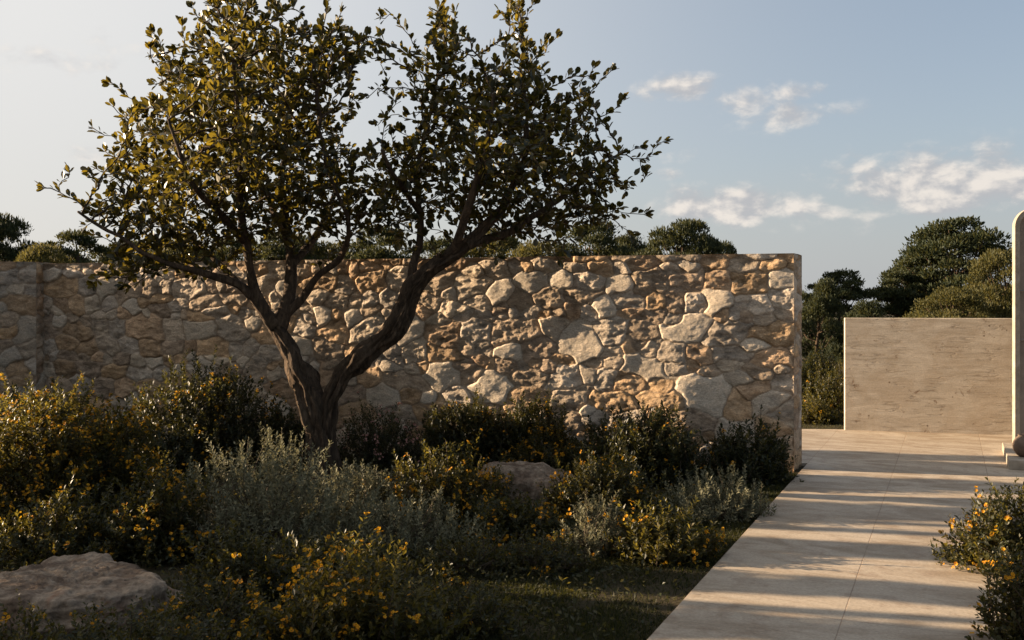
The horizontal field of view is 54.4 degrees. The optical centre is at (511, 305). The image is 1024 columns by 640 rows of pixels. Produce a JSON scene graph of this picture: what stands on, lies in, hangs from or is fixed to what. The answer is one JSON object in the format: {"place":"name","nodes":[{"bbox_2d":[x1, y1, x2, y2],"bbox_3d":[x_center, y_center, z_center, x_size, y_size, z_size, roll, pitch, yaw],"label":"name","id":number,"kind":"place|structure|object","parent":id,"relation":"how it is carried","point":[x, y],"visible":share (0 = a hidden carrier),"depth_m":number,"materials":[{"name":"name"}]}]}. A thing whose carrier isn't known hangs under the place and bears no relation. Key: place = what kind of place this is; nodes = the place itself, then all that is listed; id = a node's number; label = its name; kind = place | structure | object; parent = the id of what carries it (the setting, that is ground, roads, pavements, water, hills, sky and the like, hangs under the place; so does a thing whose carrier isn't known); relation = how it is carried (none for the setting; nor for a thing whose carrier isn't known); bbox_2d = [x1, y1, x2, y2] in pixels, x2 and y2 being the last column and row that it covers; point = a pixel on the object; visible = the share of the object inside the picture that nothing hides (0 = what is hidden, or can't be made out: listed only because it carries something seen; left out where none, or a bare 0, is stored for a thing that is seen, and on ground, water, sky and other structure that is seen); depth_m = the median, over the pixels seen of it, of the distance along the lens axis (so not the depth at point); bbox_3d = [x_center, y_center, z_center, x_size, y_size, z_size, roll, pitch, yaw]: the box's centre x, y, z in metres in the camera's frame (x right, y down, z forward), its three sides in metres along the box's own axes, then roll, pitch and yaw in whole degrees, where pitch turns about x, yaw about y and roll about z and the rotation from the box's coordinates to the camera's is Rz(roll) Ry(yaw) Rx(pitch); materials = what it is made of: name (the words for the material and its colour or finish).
{"place":"outdoors","nodes":[
{"label":"outdoors","id":0,"kind":"place"},
{"bbox_2d":[0,311,1022,639],"bbox_3d":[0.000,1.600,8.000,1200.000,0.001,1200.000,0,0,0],"label":"ground","id":1,"kind":"structure","parent":0,"point":[664,609],"depth_m":5.78,"materials":[{"name":"green plant"}]},
{"bbox_2d":[0,213,42,260],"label":"background tree","id":2,"kind":"object","parent":1,"relation":"on","point":[10,230],"visible":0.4,"depth_m":29.82,"materials":[{"name":"green plant"}]},
{"bbox_2d":[0,261,52,430],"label":"stone wall","id":3,"kind":"structure","parent":1,"relation":"on","point":[22,314],"depth_m":11.72,"materials":[{"name":"beige stone"}]},
{"bbox_2d":[0,589,81,639],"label":"shrub","id":4,"kind":"object","parent":1,"relation":"on","point":[31,631],"visible":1,"depth_m":4.08,"materials":[{"name":"green plant"}]},
{"bbox_2d":[14,241,72,262],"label":"background tree","id":5,"kind":"object","parent":1,"relation":"on","point":[48,253],"visible":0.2,"depth_m":26.68,"materials":[{"name":"green plant"}]},
{"bbox_2d":[0,371,133,534],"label":"flowering shrub","id":6,"kind":"object","parent":1,"relation":"on","point":[29,428],"visible":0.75,"depth_m":7.12,"materials":[{"name":"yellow plant"}]},
{"bbox_2d":[0,370,135,476],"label":"dark shrub","id":7,"kind":"object","parent":1,"relation":"on","point":[14,391],"visible":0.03,"depth_m":9.65,"materials":[{"name":"green plant"}]},
{"bbox_2d":[0,471,143,569],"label":"flowering shrub","id":8,"kind":"object","parent":1,"relation":"on","point":[62,536],"visible":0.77,"depth_m":6.17,"materials":[{"name":"green plant"}]},
{"bbox_2d":[41,228,123,262],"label":"background tree","id":9,"kind":"object","parent":1,"relation":"on","point":[86,242],"visible":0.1,"depth_m":30.85,"materials":[{"name":"green plant"}]},
{"bbox_2d":[0,552,188,639],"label":"boulder","id":10,"kind":"object","parent":1,"relation":"on","point":[60,588],"visible":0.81,"depth_m":4.89,"materials":[{"name":"stone"}]},
{"bbox_2d":[19,591,205,639],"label":"shrub","id":11,"kind":"object","parent":1,"relation":"on","point":[92,631],"visible":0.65,"depth_m":4.28,"materials":[{"name":"green plant"}]},
{"bbox_2d":[85,240,142,262],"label":"background tree","id":12,"kind":"object","parent":1,"relation":"on","point":[135,242],"visible":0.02,"depth_m":32.48,"materials":[{"name":"green plant"}]},
{"bbox_2d":[51,393,185,519],"bbox_3d":[-2.974,1.256,7.543,0.933,1.212,0.756,0,0,0],"label":"flowering shrub","id":13,"kind":"object","parent":1,"relation":"on","point":[134,427],"visible":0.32,"depth_m":7.47,"materials":[{"name":"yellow plant"}]},
{"bbox_2d":[89,447,225,569],"bbox_3d":[-2.258,1.378,6.272,0.873,0.948,0.698,0,0,0],"label":"flowering shrub","id":14,"kind":"object","parent":1,"relation":"on","point":[153,527],"visible":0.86,"depth_m":6.22,"materials":[{"name":"green plant"}]},
{"bbox_2d":[137,238,228,260],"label":"background tree","id":15,"kind":"object","parent":1,"relation":"on","point":[170,250],"visible":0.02,"depth_m":31.34,"materials":[{"name":"green plant"}]},
{"bbox_2d":[109,597,259,639],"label":"shrub","id":16,"kind":"object","parent":1,"relation":"on","point":[168,633],"visible":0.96,"depth_m":4.16,"materials":[{"name":"green plant"}]},
{"bbox_2d":[105,344,294,479],"bbox_3d":[-3.020,1.117,9.575,1.926,1.512,1.334,0,0,0],"label":"dark shrub","id":17,"kind":"object","parent":1,"relation":"on","point":[186,439],"visible":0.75,"depth_m":9.40,"materials":[{"name":"green plant"}]},
{"bbox_2d":[126,567,292,639],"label":"shrub","id":18,"kind":"object","parent":1,"relation":"on","point":[207,604],"visible":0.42,"depth_m":4.76,"materials":[{"name":"green plant"}]},
{"bbox_2d":[215,238,241,260],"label":"background tree","id":19,"kind":"object","parent":1,"relation":"on","point":[236,245],"visible":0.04,"depth_m":33.52,"materials":[{"name":"green plant"}]},
{"bbox_2d":[161,517,325,611],"bbox_3d":[-1.425,1.469,5.380,0.888,0.668,0.649,0,0,0],"label":"flowering shrub","id":20,"kind":"object","parent":1,"relation":"on","point":[240,562],"visible":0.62,"depth_m":5.32,"materials":[{"name":"green plant"}]},
{"bbox_2d":[146,422,385,562],"bbox_3d":[-1.622,1.312,6.623,1.707,1.035,1.224,0,0,0],"label":"silver shrub","id":21,"kind":"object","parent":1,"relation":"on","point":[241,512],"visible":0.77,"depth_m":6.54,"materials":[{"name":"green plant"}]},
{"bbox_2d":[244,404,305,471],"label":"dark shrub","id":22,"kind":"object","parent":1,"relation":"on","point":[294,427],"visible":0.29,"depth_m":9.64,"materials":[{"name":"green plant"}]},
{"bbox_2d":[238,233,325,260],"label":"background tree","id":23,"kind":"object","parent":1,"relation":"on","point":[271,252],"visible":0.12,"depth_m":32.18,"materials":[{"name":"green plant"}]},
{"bbox_2d":[268,520,389,592],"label":"flowering shrub","id":24,"kind":"object","parent":1,"relation":"on","point":[315,546],"visible":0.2,"depth_m":5.67,"materials":[{"name":"green plant"}]},
{"bbox_2d":[305,239,354,259],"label":"background tree","id":25,"kind":"object","parent":1,"relation":"on","point":[322,249],"visible":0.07,"depth_m":32.45,"materials":[{"name":"green plant"}]},
{"bbox_2d":[304,447,401,522],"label":"silver shrub","id":26,"kind":"object","parent":1,"relation":"on","point":[367,486],"visible":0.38,"depth_m":7.48,"materials":[{"name":"green plant"}]},
{"bbox_2d":[35,0,672,483],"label":"garden tree","id":27,"kind":"object","parent":1,"relation":"on","point":[249,138],"visible":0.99,"depth_m":8.90,"materials":[{"name":"green plant"}]},
{"bbox_2d":[231,512,480,639],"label":"flowering shrub","id":28,"kind":"object","parent":1,"relation":"on","point":[367,609],"visible":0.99,"depth_m":4.49,"materials":[{"name":"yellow plant"}]},
{"bbox_2d":[327,224,428,259],"bbox_3d":[-4.008,-0.506,32.062,3.930,4.319,3.908,0,0,-16],"label":"background tree","id":29,"kind":"object","parent":1,"relation":"on","point":[371,250],"visible":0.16,"depth_m":31.23,"materials":[{"name":"green plant"}]},
{"bbox_2d":[336,389,439,472],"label":"shrub","id":30,"kind":"object","parent":1,"relation":"on","point":[378,447],"visible":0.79,"depth_m":9.71,"materials":[{"name":"green plant"}]},
{"bbox_2d":[0,441,783,639],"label":"ground cover","id":31,"kind":"object","parent":1,"relation":"on","point":[411,545],"visible":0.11,"depth_m":5.76,"materials":[{"name":"green plant"}]},
{"bbox_2d":[326,483,503,559],"bbox_3d":[-0.642,1.482,6.564,1.196,0.650,0.802,0,0,0],"label":"silver shrub","id":32,"kind":"object","parent":1,"relation":"on","point":[398,528],"visible":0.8,"depth_m":6.49,"materials":[{"name":"green plant"}]},
{"bbox_2d":[36,253,801,471],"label":"stone wall","id":33,"kind":"structure","parent":1,"relation":"on","point":[711,342],"depth_m":10.40,"materials":[{"name":"beige stone"}]},
{"bbox_2d":[410,235,452,257],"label":"background tree","id":34,"kind":"object","parent":1,"relation":"on","point":[437,243],"visible":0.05,"depth_m":33.67,"materials":[{"name":"green plant"}]},
{"bbox_2d":[363,428,520,525],"bbox_3d":[-0.488,1.383,7.494,0.934,0.898,0.996,0,0,-39],"label":"flowering shrub","id":35,"kind":"object","parent":1,"relation":"on","point":[455,490],"visible":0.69,"depth_m":7.40,"materials":[{"name":"green plant"}]},
{"bbox_2d":[406,384,514,467],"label":"dark shrub","id":36,"kind":"object","parent":1,"relation":"on","point":[471,423],"visible":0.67,"depth_m":10.01,"materials":[{"name":"green plant"}]},
{"bbox_2d":[410,575,519,639],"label":"shrub","id":37,"kind":"object","parent":1,"relation":"on","point":[482,620],"visible":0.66,"depth_m":4.84,"materials":[{"name":"green plant"}]},
{"bbox_2d":[409,527,534,584],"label":"shrub","id":38,"kind":"object","parent":1,"relation":"on","point":[460,557],"visible":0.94,"depth_m":5.90,"materials":[{"name":"green plant"}]},
{"bbox_2d":[461,226,523,257],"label":"background tree","id":39,"kind":"object","parent":1,"relation":"on","point":[511,243],"visible":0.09,"depth_m":32.29,"materials":[{"name":"green plant"}]},
{"bbox_2d":[464,465,539,503],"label":"flowering shrub","id":40,"kind":"object","parent":1,"relation":"on","point":[495,477],"visible":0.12,"depth_m":7.83,"materials":[{"name":"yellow plant"}]},
{"bbox_2d":[452,486,573,544],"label":"flowering shrub","id":41,"kind":"object","parent":1,"relation":"on","point":[504,516],"visible":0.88,"depth_m":6.85,"materials":[{"name":"green plant"}]},
{"bbox_2d":[479,388,583,466],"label":"dark shrub","id":42,"kind":"object","parent":1,"relation":"on","point":[523,420],"visible":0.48,"depth_m":9.81,"materials":[{"name":"green plant"}]},
{"bbox_2d":[477,461,591,508],"bbox_3d":[0.166,1.571,8.094,1.133,0.574,0.566,0,0,0],"label":"boulder","id":43,"kind":"object","parent":1,"relation":"on","point":[527,475],"visible":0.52,"depth_m":7.93,"materials":[{"name":"stone"}]},
{"bbox_2d":[506,238,563,256],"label":"background tree","id":44,"kind":"object","parent":1,"relation":"on","point":[529,249],"visible":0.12,"depth_m":30.63,"materials":[{"name":"green plant"}]},
{"bbox_2d":[486,528,602,579],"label":"shrub","id":45,"kind":"object","parent":1,"relation":"on","point":[557,561],"visible":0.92,"depth_m":5.97,"materials":[{"name":"green plant"}]},
{"bbox_2d":[498,414,595,473],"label":"flowering shrub","id":46,"kind":"object","parent":1,"relation":"on","point":[531,455],"visible":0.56,"depth_m":9.40,"materials":[{"name":"green plant"}]},
{"bbox_2d":[545,220,636,256],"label":"background tree","id":47,"kind":"object","parent":1,"relation":"on","point":[599,239],"visible":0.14,"depth_m":31.43,"materials":[{"name":"green plant"}]},
{"bbox_2d":[546,487,638,559],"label":"silver shrub","id":48,"kind":"object","parent":1,"relation":"on","point":[595,544],"visible":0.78,"depth_m":6.40,"materials":[{"name":"green plant"}]},
{"bbox_2d":[535,441,670,521],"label":"flowering shrub","id":49,"kind":"object","parent":1,"relation":"on","point":[593,478],"visible":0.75,"depth_m":7.57,"materials":[{"name":"green plant"}]},
{"bbox_2d":[613,233,662,252],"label":"background tree","id":50,"kind":"object","parent":1,"relation":"on","point":[623,240],"visible":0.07,"depth_m":33.76,"materials":[{"name":"green plant"}]},
{"bbox_2d":[559,397,724,489],"bbox_3d":[1.210,1.357,9.110,1.546,1.091,1.315,0,0,0],"label":"dark shrub","id":51,"kind":"object","parent":1,"relation":"on","point":[663,454],"visible":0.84,"depth_m":8.87,"materials":[{"name":"green plant"}]},
{"bbox_2d":[601,496,728,567],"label":"flowering shrub","id":52,"kind":"object","parent":1,"relation":"on","point":[667,545],"visible":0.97,"depth_m":6.22,"materials":[{"name":"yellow plant"}]},
{"bbox_2d":[631,217,730,254],"bbox_3d":[5.096,-0.518,29.824,3.316,4.349,2.924,0,0,18],"label":"background tree","id":53,"kind":"object","parent":1,"relation":"on","point":[679,233],"visible":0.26,"depth_m":29.51,"materials":[{"name":"green plant"}]},
{"bbox_2d":[654,462,776,524],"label":"silver shrub","id":54,"kind":"object","parent":1,"relation":"on","point":[744,506],"visible":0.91,"depth_m":7.46,"materials":[{"name":"green plant"}]},
{"bbox_2d":[720,239,736,253],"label":"background tree","id":55,"kind":"object","parent":1,"relation":"on","point":[732,247],"visible":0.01,"depth_m":32.78,"materials":[{"name":"green plant"}]},
{"bbox_2d":[693,404,803,486],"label":"dark shrub","id":56,"kind":"object","parent":1,"relation":"on","point":[764,463],"visible":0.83,"depth_m":8.91,"materials":[{"name":"green plant"}]},
{"bbox_2d":[802,340,838,412],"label":"garden shrub","id":57,"kind":"object","parent":1,"relation":"on","point":[809,364],"visible":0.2,"depth_m":14.49,"materials":[{"name":"green plant"}]},
{"bbox_2d":[802,356,843,420],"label":"garden shrub","id":58,"kind":"object","parent":1,"relation":"on","point":[833,387],"visible":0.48,"depth_m":14.08,"materials":[{"name":"green plant"}]},
{"bbox_2d":[802,392,843,424],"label":"garden shrub","id":59,"kind":"object","parent":1,"relation":"on","point":[826,414],"visible":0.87,"depth_m":13.51,"materials":[{"name":"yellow plant"}]},
{"bbox_2d":[802,276,846,375],"bbox_3d":[6.121,0.523,19.997,1.656,2.233,1.470,0,0,6],"label":"background tree","id":60,"kind":"object","parent":1,"relation":"on","point":[822,300],"visible":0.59,"depth_m":19.68,"materials":[{"name":"green plant"}]},
{"bbox_2d":[802,267,884,359],"bbox_3d":[9.444,0.256,29.011,2.724,2.756,2.708,0,0,21],"label":"background tree","id":61,"kind":"object","parent":1,"relation":"on","point":[851,289],"visible":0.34,"depth_m":28.62,"materials":[{"name":"green plant"}]},
{"bbox_2d":[834,299,887,360],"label":"background tree","id":62,"kind":"object","parent":1,"relation":"on","point":[873,308],"visible":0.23,"depth_m":21.87,"materials":[{"name":"green plant"}]},
{"bbox_2d":[866,269,932,317],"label":"background tree","id":63,"kind":"object","parent":1,"relation":"on","point":[887,285],"visible":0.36,"depth_m":29.52,"materials":[{"name":"green plant"}]},
{"bbox_2d":[882,250,962,317],"bbox_3d":[13.734,-0.211,32.926,3.082,3.712,3.100,0,0,-26],"label":"background tree","id":64,"kind":"object","parent":1,"relation":"on","point":[917,271],"visible":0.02,"depth_m":32.76,"materials":[{"name":"green plant"}]},
{"bbox_2d":[874,215,1011,317],"bbox_3d":[13.191,-0.529,30.136,3.898,4.372,4.422,0,0,37],"label":"background tree","id":65,"kind":"object","parent":1,"relation":"on","point":[934,241],"visible":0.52,"depth_m":29.38,"materials":[{"name":"green plant"}]},
{"bbox_2d":[897,284,1001,317],"bbox_3d":[10.126,0.565,23.012,2.312,2.134,2.190,0,0,-9],"label":"background tree","id":66,"kind":"object","parent":1,"relation":"on","point":[955,301],"visible":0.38,"depth_m":22.71,"materials":[{"name":"green plant"}]},
{"bbox_2d":[929,477,1023,574],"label":"flowering shrub","id":67,"kind":"object","parent":1,"relation":"on","point":[1002,531],"visible":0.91,"depth_m":5.97,"materials":[{"name":"green plant"}]},
{"bbox_2d":[959,247,1011,317],"bbox_3d":[11.905,0.088,24.047,2.286,3.118,2.412,0,0,21],"label":"background tree","id":68,"kind":"object","parent":1,"relation":"on","point":[999,300],"visible":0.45,"depth_m":23.75,"materials":[{"name":"green plant"}]},
{"bbox_2d":[964,536,1023,639],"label":"flowering shrub","id":69,"kind":"object","parent":1,"relation":"on","point":[1008,622],"visible":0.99,"depth_m":4.64,"materials":[{"name":"green plant"}]},
{"bbox_2d":[0,0,1023,305],"label":"sky","id":70,"kind":"structure","parent":0,"point":[824,132],"materials":[{"name":"blue"}]},
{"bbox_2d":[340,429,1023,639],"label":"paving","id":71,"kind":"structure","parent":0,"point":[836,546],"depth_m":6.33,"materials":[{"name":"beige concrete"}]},
{"bbox_2d":[844,318,1011,434],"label":"concrete wall","id":72,"kind":"structure","parent":71,"relation":"on","point":[941,375],"depth_m":12.33,"materials":[{"name":"beige concrete"}]},
{"bbox_2d":[1002,443,1023,469],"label":"step slab","id":73,"kind":"structure","parent":71,"relation":"on","point":[1014,460],"depth_m":9.71,"materials":[{"name":"stone"}]},
{"bbox_2d":[1012,210,1023,442],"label":"concrete portal","id":74,"kind":"object","parent":71,"relation":"on","point":[1018,326],"visible":0.94,"depth_m":10.71,"materials":[{"name":"beige concrete"}]},
{"bbox_2d":[1012,434,1023,456],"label":"round pot","id":75,"kind":"object","parent":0,"point":[1018,444],"visible":1,"depth_m":9.73,"materials":[{"name":"beige ceramic"}]}
]}

